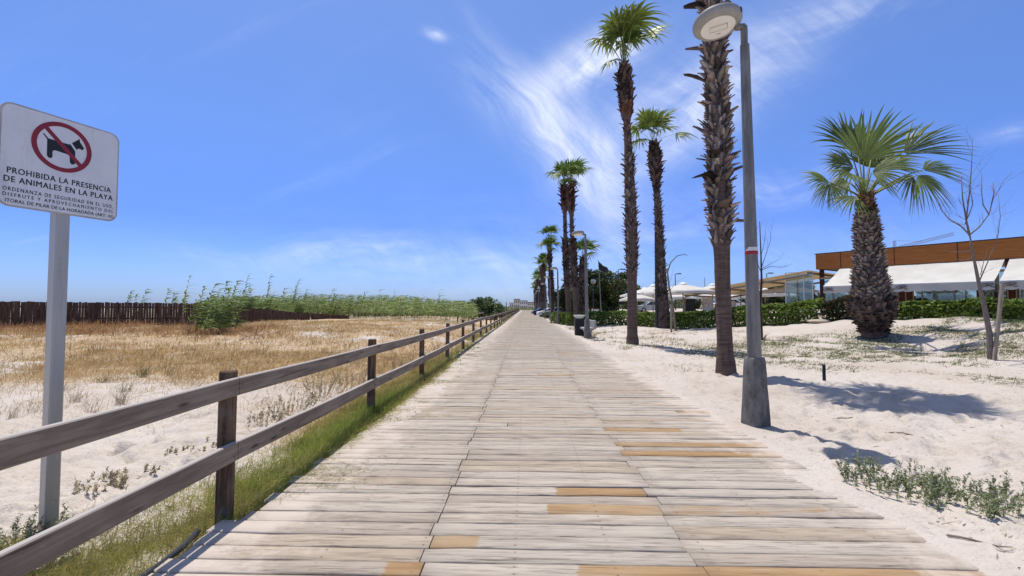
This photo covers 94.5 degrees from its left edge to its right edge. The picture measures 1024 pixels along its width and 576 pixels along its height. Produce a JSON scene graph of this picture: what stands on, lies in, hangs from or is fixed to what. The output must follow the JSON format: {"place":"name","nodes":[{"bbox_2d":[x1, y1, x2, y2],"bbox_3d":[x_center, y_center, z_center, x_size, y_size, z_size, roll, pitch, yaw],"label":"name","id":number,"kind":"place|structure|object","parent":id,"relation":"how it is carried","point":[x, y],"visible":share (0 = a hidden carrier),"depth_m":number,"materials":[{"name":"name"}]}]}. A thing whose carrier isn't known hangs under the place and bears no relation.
{"place":"outdoors","nodes":[
{"label":"outdoors","id":0,"kind":"place"},
{"bbox_2d":[0,307,1023,575],"bbox_3d":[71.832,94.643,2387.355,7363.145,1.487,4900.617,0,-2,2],"label":"sand ground","id":1,"kind":"structure","parent":0,"point":[808,405],"depth_m":7.21,"materials":[{"name":"beige sand"}]},
{"bbox_2d":[0,400,34,418],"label":"dry tuft","id":2,"kind":"object","parent":1,"relation":"on","point":[11,416],"visible":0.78,"depth_m":7.09,"materials":[{"name":"beige plant"}]},
{"bbox_2d":[0,502,68,549],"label":"dry weed","id":3,"kind":"object","parent":1,"relation":"on","point":[16,527],"visible":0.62,"depth_m":3.43,"materials":[{"name":"green plant"}]},
{"bbox_2d":[21,390,68,412],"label":"dry tuft","id":4,"kind":"object","parent":1,"relation":"on","point":[33,404],"visible":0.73,"depth_m":7.55,"materials":[{"name":"beige plant"}]},
{"bbox_2d":[0,102,118,531],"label":"warning sign","id":5,"kind":"object","parent":1,"relation":"on","point":[61,170],"visible":1,"depth_m":3.60,"materials":[{"name":"metal"}]},
{"bbox_2d":[64,385,96,402],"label":"dry tuft","id":6,"kind":"object","parent":1,"relation":"on","point":[73,400],"visible":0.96,"depth_m":8.34,"materials":[{"name":"beige plant"}]},
{"bbox_2d":[66,392,107,415],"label":"dry tuft","id":7,"kind":"object","parent":1,"relation":"on","point":[91,407],"visible":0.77,"depth_m":7.38,"materials":[{"name":"beige plant"}]},
{"bbox_2d":[71,466,128,494],"bbox_3d":[-3.806,1.792,4.351,0.362,0.196,0.444,0,-2,2],"label":"dry weed","id":8,"kind":"object","parent":1,"relation":"on","point":[115,476],"visible":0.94,"depth_m":4.38,"materials":[{"name":"green plant"}]},
{"bbox_2d":[87,370,116,382],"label":"dry tuft","id":9,"kind":"object","parent":1,"relation":"on","point":[105,381],"visible":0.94,"depth_m":10.53,"materials":[{"name":"beige plant"}]},
{"bbox_2d":[114,379,134,391],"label":"dry tuft","id":10,"kind":"object","parent":1,"relation":"on","point":[125,387],"visible":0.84,"depth_m":9.37,"materials":[{"name":"beige plant"}]},
{"bbox_2d":[101,464,160,488],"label":"dry weed","id":11,"kind":"object","parent":1,"relation":"on","point":[126,471],"visible":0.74,"depth_m":4.68,"materials":[{"name":"green plant"}]},
{"bbox_2d":[109,382,154,405],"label":"dry tuft","id":12,"kind":"object","parent":1,"relation":"on","point":[117,401],"visible":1,"depth_m":8.22,"materials":[{"name":"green plant"}]},
{"bbox_2d":[127,289,151,311],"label":"giant reed","id":13,"kind":"object","parent":1,"relation":"on","point":[146,292],"visible":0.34,"depth_m":35.90,"materials":[{"name":"green plant"}]},
{"bbox_2d":[133,360,151,377],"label":"dry tuft","id":14,"kind":"object","parent":1,"relation":"on","point":[141,373],"visible":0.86,"depth_m":11.34,"materials":[{"name":"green plant"}]},
{"bbox_2d":[139,529,200,575],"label":"irrigation hose","id":15,"kind":"object","parent":1,"relation":"on","point":[177,550],"visible":0.88,"depth_m":3.09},
{"bbox_2d":[0,301,348,327],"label":"palisade fence","id":16,"kind":"object","parent":1,"relation":"on","point":[36,311],"visible":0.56,"depth_m":32.07,"materials":[{"name":"brown wood"}]},
{"bbox_2d":[164,288,189,317],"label":"giant reed","id":17,"kind":"object","parent":1,"relation":"on","point":[173,300],"visible":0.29,"depth_m":34.90,"materials":[{"name":"green plant"}]},
{"bbox_2d":[164,445,200,456],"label":"dry weed","id":18,"kind":"object","parent":1,"relation":"on","point":[176,450],"visible":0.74,"depth_m":5.49,"materials":[{"name":"beige plant"}]},
{"bbox_2d":[190,436,216,450],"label":"dry weed","id":19,"kind":"object","parent":1,"relation":"on","point":[207,439],"visible":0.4,"depth_m":5.70,"materials":[{"name":"beige plant"}]},
{"bbox_2d":[183,276,250,334],"bbox_3d":[-15.567,0.889,25.022,3.260,3.050,2.485,-1,-3,32],"label":"giant reed","id":20,"kind":"object","parent":1,"relation":"on","point":[216,315],"visible":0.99,"depth_m":24.66,"materials":[{"name":"green plant"}]},
{"bbox_2d":[241,273,255,307],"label":"giant reed","id":21,"kind":"object","parent":1,"relation":"on","point":[248,294],"visible":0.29,"depth_m":40.56,"materials":[{"name":"green plant"}]},
{"bbox_2d":[0,318,499,463],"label":"dry grass","id":22,"kind":"structure","parent":1,"relation":"on","point":[83,329],"depth_m":16.40,"materials":[{"name":"beige plant"}]},
{"bbox_2d":[0,315,513,575],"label":"verge grass","id":23,"kind":"structure","parent":1,"relation":"on","point":[262,485],"depth_m":4.26,"materials":[{"name":"green plant"}]},
{"bbox_2d":[0,308,519,575],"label":"rail fence","id":24,"kind":"object","parent":1,"relation":"on","point":[29,554],"visible":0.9,"depth_m":3.14,"materials":[{"name":"brown wood"}]},
{"bbox_2d":[246,401,290,427],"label":"dry weed","id":25,"kind":"object","parent":1,"relation":"on","point":[261,417],"visible":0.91,"depth_m":6.71,"materials":[{"name":"beige plant"}]},
{"bbox_2d":[259,274,289,310],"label":"giant reed","id":26,"kind":"object","parent":1,"relation":"on","point":[266,303],"visible":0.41,"depth_m":42.60,"materials":[{"name":"green plant"}]},
{"bbox_2d":[264,378,325,415],"bbox_3d":[-3.490,1.699,7.604,0.971,0.642,0.845,0,-2,2],"label":"dry weed","id":27,"kind":"object","parent":1,"relation":"on","point":[294,398],"visible":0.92,"depth_m":7.60,"materials":[{"name":"beige plant"}]},
{"bbox_2d":[289,280,316,315],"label":"giant reed","id":28,"kind":"object","parent":1,"relation":"on","point":[307,310],"visible":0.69,"depth_m":47.50,"materials":[{"name":"green plant"}]},
{"bbox_2d":[301,370,358,398],"bbox_3d":[-3.443,1.784,8.825,0.805,0.576,0.915,-1,-2,18],"label":"dry weed","id":29,"kind":"object","parent":1,"relation":"on","point":[319,387],"visible":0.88,"depth_m":8.80,"materials":[{"name":"beige plant"}]},
{"bbox_2d":[315,288,350,314],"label":"giant reed","id":30,"kind":"object","parent":1,"relation":"on","point":[332,312],"visible":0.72,"depth_m":51.55,"materials":[{"name":"green plant"}]},
{"bbox_2d":[195,287,479,321],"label":"reed bed","id":31,"kind":"object","parent":1,"relation":"on","point":[399,305],"visible":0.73,"depth_m":46.70,"materials":[{"name":"green plant"}]},
{"bbox_2d":[332,365,367,387],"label":"dry weed","id":32,"kind":"object","parent":1,"relation":"on","point":[346,381],"visible":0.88,"depth_m":9.98,"materials":[{"name":"beige plant"}]},
{"bbox_2d":[390,352,416,369],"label":"dry weed","id":33,"kind":"object","parent":1,"relation":"on","point":[392,363],"visible":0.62,"depth_m":12.43,"materials":[{"name":"beige plant"}]},
{"bbox_2d":[312,304,533,319],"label":"dune scrub","id":34,"kind":"object","parent":1,"relation":"on","point":[508,308],"visible":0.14,"depth_m":63.80,"materials":[{"name":"green plant"}]},
{"bbox_2d":[467,296,505,318],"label":"round bush","id":35,"kind":"object","parent":1,"relation":"on","point":[488,306],"visible":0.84,"depth_m":59.19,"materials":[{"name":"green plant"}]},
{"bbox_2d":[519,300,527,307],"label":"house","id":36,"kind":"structure","parent":1,"relation":"on","point":[523,303],"depth_m":299.71,"materials":[{"name":"white paint"}]},
{"bbox_2d":[26,339,1023,567],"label":"twig litter","id":37,"kind":"object","parent":1,"relation":"on","point":[858,441],"visible":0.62,"depth_m":6.50,"materials":[{"name":"brown plant"}]},
{"bbox_2d":[531,271,539,307],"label":"fan palm","id":38,"kind":"object","parent":1,"relation":"on","point":[537,274],"visible":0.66,"depth_m":118.96,"materials":[{"name":"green plant"}]},
{"bbox_2d":[533,252,547,308],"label":"fan palm","id":39,"kind":"object","parent":1,"relation":"on","point":[541,256],"visible":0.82,"depth_m":77.82,"materials":[{"name":"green plant"}]},
{"bbox_2d":[533,259,547,309],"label":"fan palm","id":40,"kind":"object","parent":1,"relation":"on","point":[541,291],"visible":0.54,"depth_m":87.66,"materials":[{"name":"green plant"}]},
{"bbox_2d":[535,224,559,307],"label":"fan palm","id":41,"kind":"object","parent":1,"relation":"on","point":[551,229],"visible":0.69,"depth_m":67.86,"materials":[{"name":"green plant"}]},
{"bbox_2d":[544,276,551,319],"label":"street lamp","id":42,"kind":"object","parent":1,"relation":"on","point":[550,312],"visible":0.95,"depth_m":56.29,"materials":[{"name":"grey metal"}]},
{"bbox_2d":[535,236,561,318],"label":"fan palm","id":43,"kind":"object","parent":1,"relation":"on","point":[550,240],"visible":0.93,"depth_m":63.81,"materials":[{"name":"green plant"}]},
{"bbox_2d":[550,267,559,323],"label":"street lamp","id":44,"kind":"object","parent":1,"relation":"on","point":[558,314],"visible":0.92,"depth_m":43.31,"materials":[{"name":"grey metal"}]},
{"bbox_2d":[554,287,565,306],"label":"bushy tree","id":45,"kind":"object","parent":1,"relation":"on","point":[555,296],"visible":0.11,"depth_m":71.62,"materials":[{"name":"green plant"}]},
{"bbox_2d":[550,311,573,324],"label":"hedge","id":46,"kind":"object","parent":1,"relation":"on","point":[562,317],"visible":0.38,"depth_m":43.48,"materials":[{"name":"green plant"}]},
{"bbox_2d":[555,284,572,311],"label":"evergreen tree","id":47,"kind":"object","parent":1,"relation":"on","point":[562,302],"visible":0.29,"depth_m":65.00,"materials":[{"name":"green plant"}]},
{"bbox_2d":[545,158,584,325],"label":"fan palm","id":48,"kind":"object","parent":1,"relation":"on","point":[565,257],"visible":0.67,"depth_m":40.86,"materials":[{"name":"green plant"}]},
{"bbox_2d":[148,310,988,575],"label":"boardwalk","id":49,"kind":"structure","parent":1,"relation":"on","point":[541,446],"depth_m":3.93,"materials":[{"name":"brown wood"}]},
{"bbox_2d":[549,156,593,319],"bbox_3d":[5.002,-3.707,38.634,3.632,14.135,3.989,2,-3,-38],"label":"fan palm","id":50,"kind":"object","parent":1,"relation":"on","point":[570,168],"visible":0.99,"depth_m":38.39,"materials":[{"name":"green plant"}]},
{"bbox_2d":[573,315,584,335],"bbox_3d":[3.743,2.093,26.339,0.690,1.180,0.690,0,-2,2],"label":"litter bin","id":51,"kind":"object","parent":1,"relation":"on","point":[578,322],"visible":0.88,"depth_m":26.09,"materials":[{"name":"grey metal"}]},
{"bbox_2d":[572,230,589,338],"bbox_3d":[3.526,-0.064,24.218,0.936,5.725,0.656,0,-2,2],"label":"street lamp","id":52,"kind":"object","parent":1,"relation":"on","point":[586,320],"visible":0.94,"depth_m":24.13,"materials":[{"name":"grey metal"}]},
{"bbox_2d":[569,238,602,311],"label":"fan palm","id":53,"kind":"object","parent":1,"relation":"on","point":[591,245],"visible":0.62,"depth_m":45.57,"materials":[{"name":"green plant"}]},
{"bbox_2d":[580,320,595,336],"bbox_3d":[4.035,2.221,25.518,0.657,0.980,1.916,0,-2,-1],"label":"concrete bench","id":54,"kind":"object","parent":1,"relation":"on","point":[592,324],"visible":0.45,"depth_m":24.91,"materials":[{"name":"white concrete"}]},
{"bbox_2d":[570,268,610,311],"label":"evergreen tree","id":55,"kind":"object","parent":1,"relation":"on","point":[604,282],"visible":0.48,"depth_m":56.58,"materials":[{"name":"green plant"}]},
{"bbox_2d":[598,260,607,310],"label":"flagpole","id":56,"kind":"object","parent":1,"relation":"on","point":[602,268],"visible":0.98,"depth_m":49.79,"materials":[{"name":"metal"}]},
{"bbox_2d":[565,310,654,326],"bbox_3d":[7.777,2.417,36.907,1.506,1.499,9.173,2,-3,-39],"label":"hedge","id":57,"kind":"object","parent":1,"relation":"on","point":[603,316],"visible":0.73,"depth_m":36.30,"materials":[{"name":"green plant"}]},
{"bbox_2d":[589,270,641,317],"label":"evergreen tree","id":58,"kind":"object","parent":1,"relation":"on","point":[611,291],"visible":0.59,"depth_m":58.12,"materials":[{"name":"green plant"}]},
{"bbox_2d":[582,0,675,344],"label":"fan palm","id":59,"kind":"object","parent":1,"relation":"on","point":[627,25],"visible":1,"depth_m":20.68,"materials":[{"name":"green plant"}]},
{"bbox_2d":[619,291,654,310],"bbox_3d":[10.783,1.721,40.661,2.311,2.843,2.311,1,-2,-15],"label":"parasol","id":60,"kind":"object","parent":1,"relation":"on","point":[640,297],"visible":0.52,"depth_m":39.95,"materials":[{"name":"fabric"}]},
{"bbox_2d":[625,284,654,311],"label":"parasol","id":61,"kind":"object","parent":1,"relation":"on","point":[649,288],"visible":0.42,"depth_m":42.17,"materials":[{"name":"fabric"}]},
{"bbox_2d":[638,301,669,311],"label":"parked car","id":62,"kind":"object","parent":1,"relation":"on","point":[648,305],"visible":0.37,"depth_m":60.56,"materials":[{"name":"silver paint"}]},
{"bbox_2d":[655,232,657,327],"bbox_3d":[9.958,-0.487,32.763,0.194,6.855,0.192,0,-2,2],"label":"pole","id":63,"kind":"object","parent":1,"relation":"on","point":[656,315],"visible":0.79,"depth_m":32.67,"materials":[{"name":"metal"}]},
{"bbox_2d":[622,106,697,328],"bbox_3d":[10.330,-4.944,33.284,4.771,15.916,3.956,1,-2,-21],"label":"fan palm","id":64,"kind":"object","parent":1,"relation":"on","point":[648,119],"visible":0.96,"depth_m":32.93,"materials":[{"name":"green plant"}]},
{"bbox_2d":[670,305,671,331],"bbox_3d":[9.127,1.882,27.149,0.096,1.831,0.096,0,-2,2],"label":"sapling stake","id":65,"kind":"object","parent":1,"relation":"on","point":[670,318],"visible":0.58,"depth_m":27.12,"materials":[{"name":"grey wood"}]},
{"bbox_2d":[651,295,696,299],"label":"parasol","id":66,"kind":"object","parent":1,"relation":"on","point":[676,297],"visible":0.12,"depth_m":47.93,"materials":[{"name":"fabric"}]},
{"bbox_2d":[667,254,686,330],"bbox_3d":[10.232,0.336,29.271,1.281,4.919,0.296,0,-2,2],"label":"arching sapling","id":67,"kind":"object","parent":1,"relation":"on","point":[675,327],"visible":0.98,"depth_m":29.24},
{"bbox_2d":[644,282,714,311],"bbox_3d":[13.229,1.162,36.606,4.321,3.251,4.321,1,-2,-18],"label":"parasol","id":68,"kind":"object","parent":1,"relation":"on","point":[682,288],"visible":0.73,"depth_m":35.40,"materials":[{"name":"fabric"}]},
{"bbox_2d":[547,298,825,309],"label":"shrubs","id":69,"kind":"object","parent":1,"relation":"on","point":[677,306],"visible":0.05,"depth_m":99.18,"materials":[{"name":"green plant"}]},
{"bbox_2d":[674,299,705,308],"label":"bushy tree","id":70,"kind":"object","parent":1,"relation":"on","point":[698,304],"visible":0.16,"depth_m":87.40,"materials":[{"name":"green plant"}]},
{"bbox_2d":[685,299,695,320],"bbox_3d":[14.485,1.811,38.533,0.780,1.853,0.575,0,-2,2],"label":"black cabinet","id":71,"kind":"object","parent":1,"relation":"on","point":[690,304],"visible":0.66,"depth_m":38.27,"materials":[{"name":"paint"}]},
{"bbox_2d":[700,296,705,310],"bbox_3d":[15.578,1.659,38.519,0.564,2.060,0.496,0,-2,2],"label":"folded parasol","id":72,"kind":"object","parent":1,"relation":"on","point":[703,305],"visible":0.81,"depth_m":38.44,"materials":[{"name":"white fabric"}]},
{"bbox_2d":[704,296,714,310],"bbox_3d":[15.630,1.625,37.517,0.847,2.031,0.744,0,-2,2],"label":"folded parasol","id":73,"kind":"object","parent":1,"relation":"on","point":[709,303],"visible":0.91,"depth_m":37.34,"materials":[{"name":"white fabric"}]},
{"bbox_2d":[683,0,743,375],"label":"fan palm","id":74,"kind":"object","parent":1,"relation":"on","point":[718,141],"visible":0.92,"depth_m":11.40,"materials":[{"name":"brown plant"}]},
{"bbox_2d":[713,299,744,308],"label":"parked car","id":75,"kind":"object","parent":1,"relation":"on","point":[736,301],"visible":0.09,"depth_m":56.36,"materials":[{"name":"white paint"}]},
{"bbox_2d":[692,2,770,427],"bbox_3d":[3.019,-0.865,6.651,0.896,6.038,0.653,1,-2,-22],"label":"street lamp","id":76,"kind":"object","parent":1,"relation":"on","point":[717,21],"visible":0.9,"depth_m":6.53,"materials":[{"name":"grey metal"}]},
{"bbox_2d":[667,297,824,328],"bbox_3d":[13.744,1.686,29.517,1.516,2.181,9.861,2,-3,-39],"label":"hedge","id":77,"kind":"object","parent":1,"relation":"on","point":[781,310],"visible":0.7,"depth_m":27.58,"materials":[{"name":"green plant"}]},
{"bbox_2d":[731,289,773,304],"bbox_3d":[19.529,0.936,40.432,3.618,2.756,3.618,1,-2,-22],"label":"parasol","id":78,"kind":"object","parent":1,"relation":"on","point":[739,293],"visible":0.09,"depth_m":39.01,"materials":[{"name":"fabric"}]},
{"bbox_2d":[684,270,834,311],"bbox_3d":[18.308,0.969,35.143,5.260,3.785,9.107,2,-3,-35],"label":"pergola","id":79,"kind":"object","parent":1,"relation":"on","point":[792,278],"visible":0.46,"depth_m":34.00,"materials":[{"name":"beige wood"}]},
{"bbox_2d":[733,288,798,311],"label":"parasol","id":80,"kind":"object","parent":1,"relation":"on","point":[773,295],"visible":0.27,"depth_m":43.62,"materials":[{"name":"fabric"}]},
{"bbox_2d":[758,220,787,339],"bbox_3d":[11.528,-0.384,21.207,1.951,5.683,0.790,-1,-2,18],"label":"bare sapling","id":81,"kind":"object","parent":1,"relation":"on","point":[761,276],"visible":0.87,"depth_m":21.16,"materials":[{"name":"brown plant"}]},
{"bbox_2d":[762,286,784,303],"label":"bushy tree","id":82,"kind":"object","parent":1,"relation":"on","point":[773,300],"visible":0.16,"depth_m":56.20,"materials":[{"name":"green plant"}]},
{"bbox_2d":[759,284,818,312],"bbox_3d":[20.110,0.836,34.411,2.914,2.186,2.914,2,-3,-34],"label":"parasol","id":83,"kind":"object","parent":1,"relation":"on","point":[790,289],"visible":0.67,"depth_m":33.86,"materials":[{"name":"fabric"}]},
{"bbox_2d":[566,315,1023,387],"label":"ground cover","id":84,"kind":"object","parent":1,"relation":"on","point":[966,332],"visible":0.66,"depth_m":17.18,"materials":[{"name":"green plant"}]},
{"bbox_2d":[775,281,818,310],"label":"bushy tree","id":85,"kind":"object","parent":1,"relation":"on","point":[801,296],"visible":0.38,"depth_m":50.28,"materials":[{"name":"green plant"}]},
{"bbox_2d":[785,271,813,308],"bbox_3d":[18.788,0.353,30.988,0.050,2.790,1.710,2,-3,-35],"label":"glass screen","id":86,"kind":"object","parent":1,"relation":"on","point":[803,287],"visible":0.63,"depth_m":30.75,"materials":[{"name":"white"}]},
{"bbox_2d":[807,319,837,322],"bbox_3d":[16.742,1.766,25.288,1.893,0.240,0.648,0,-2,2],"label":"flat stone","id":87,"kind":"object","parent":1,"relation":"on","point":[818,321],"visible":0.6,"depth_m":25.09,"materials":[{"name":"beige stone"}]},
{"bbox_2d":[822,364,825,380],"bbox_3d":[6.746,1.935,10.234,0.066,0.598,0.066,0,-2,2],"label":"black stake","id":88,"kind":"object","parent":1,"relation":"on","point":[823,372],"visible":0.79,"depth_m":10.22,"materials":[{"name":"paint"}]},
{"bbox_2d":[817,291,849,306],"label":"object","id":89,"kind":"object","parent":1,"relation":"on","point":[828,296],"visible":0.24,"depth_m":67.58,"materials":[{"name":"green glass"}]},
{"bbox_2d":[821,295,852,321],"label":"hedge","id":90,"kind":"object","parent":1,"relation":"on","point":[837,307],"visible":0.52,"depth_m":24.93,"materials":[{"name":"green plant"}]},
{"bbox_2d":[799,105,979,338],"bbox_3d":[15.503,-2.783,19.586,7.986,10.036,4.585,1,-2,-19],"label":"young fan palm","id":91,"kind":"object","parent":1,"relation":"on","point":[871,303],"visible":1,"depth_m":18.85,"materials":[{"name":"green plant"}]},
{"bbox_2d":[835,450,965,501],"bbox_3d":[3.413,1.669,4.235,0.821,0.266,0.913,1,-2,-26],"label":"beach plant","id":92,"kind":"object","parent":1,"relation":"on","point":[870,476],"visible":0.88,"depth_m":4.22,"materials":[{"name":"green plant"}]},
{"bbox_2d":[815,236,1023,316],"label":"restaurant","id":93,"kind":"structure","parent":1,"relation":"on","point":[1006,249],"depth_m":25.88,"materials":[{"name":"wood"}]},
{"bbox_2d":[823,259,1004,293],"bbox_3d":[21.501,-0.553,25.773,2.588,1.594,7.212,2,-3,-35],"label":"awning","id":94,"kind":"object","parent":93,"relation":"attached to","point":[953,276],"visible":0.77,"depth_m":24.55,"materials":[{"name":"fabric"}]},
{"bbox_2d":[1000,258,1023,289],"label":"awning","id":95,"kind":"object","parent":93,"relation":"attached to","point":[1012,277],"visible":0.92,"depth_m":22.01,"materials":[{"name":"fabric"}]},
{"bbox_2d":[893,232,953,246],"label":"tower crane","id":96,"kind":"object","parent":1,"relation":"on","point":[924,240],"visible":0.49,"depth_m":254.51,"materials":[{"name":"paint"}]},
{"bbox_2d":[875,468,989,511],"bbox_3d":[3.540,1.703,4.014,0.716,0.216,0.686,1,-3,-30],"label":"beach plant","id":97,"kind":"object","parent":1,"relation":"on","point":[958,496],"visible":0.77,"depth_m":3.89,"materials":[{"name":"green plant"}]},
{"bbox_2d":[916,290,974,298],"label":"bushy tree","id":98,"kind":"object","parent":1,"relation":"on","point":[944,292],"visible":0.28,"depth_m":67.03,"materials":[{"name":"green plant"}]},
{"bbox_2d":[895,296,1023,319],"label":"hedge","id":99,"kind":"object","parent":1,"relation":"on","point":[965,307],"visible":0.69,"depth_m":21.20,"materials":[{"name":"green plant"}]},
{"bbox_2d":[910,461,1023,519],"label":"beach plant","id":100,"kind":"object","parent":1,"relation":"on","point":[990,509],"visible":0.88,"depth_m":3.83,"materials":[{"name":"green plant"}]},
{"bbox_2d":[946,534,1011,546],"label":"fallen twig","id":101,"kind":"object","parent":1,"relation":"on","point":[957,536],"visible":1,"depth_m":3.27,"materials":[{"name":"brown wood"}]},
{"bbox_2d":[937,125,1023,359],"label":"bare sapling","id":102,"kind":"object","parent":1,"relation":"on","point":[989,334],"visible":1,"depth_m":14.13,"materials":[{"name":"grey plant"}]},
{"bbox_2d":[992,285,1004,360],"bbox_3d":[14.299,1.111,13.937,0.481,2.426,0.092,0,-2,-6],"label":"tree stake","id":103,"kind":"object","parent":1,"relation":"on","point":[998,323],"visible":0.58,"depth_m":13.92,"materials":[{"name":"grey wood"}]},
{"bbox_2d":[973,470,1023,515],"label":"beach plant","id":104,"kind":"object","parent":1,"relation":"on","point":[999,486],"visible":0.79,"depth_m":3.87,"materials":[{"name":"green plant"}]},
{"bbox_2d":[985,289,1023,298],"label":"window","id":105,"kind":"structure","parent":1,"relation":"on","point":[986,293],"depth_m":64.33,"materials":[{"name":"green glass"}]},
{"bbox_2d":[0,0,1023,306],"label":"sky","id":106,"kind":"structure","parent":0,"point":[354,147],"materials":[{"name":"blue"}]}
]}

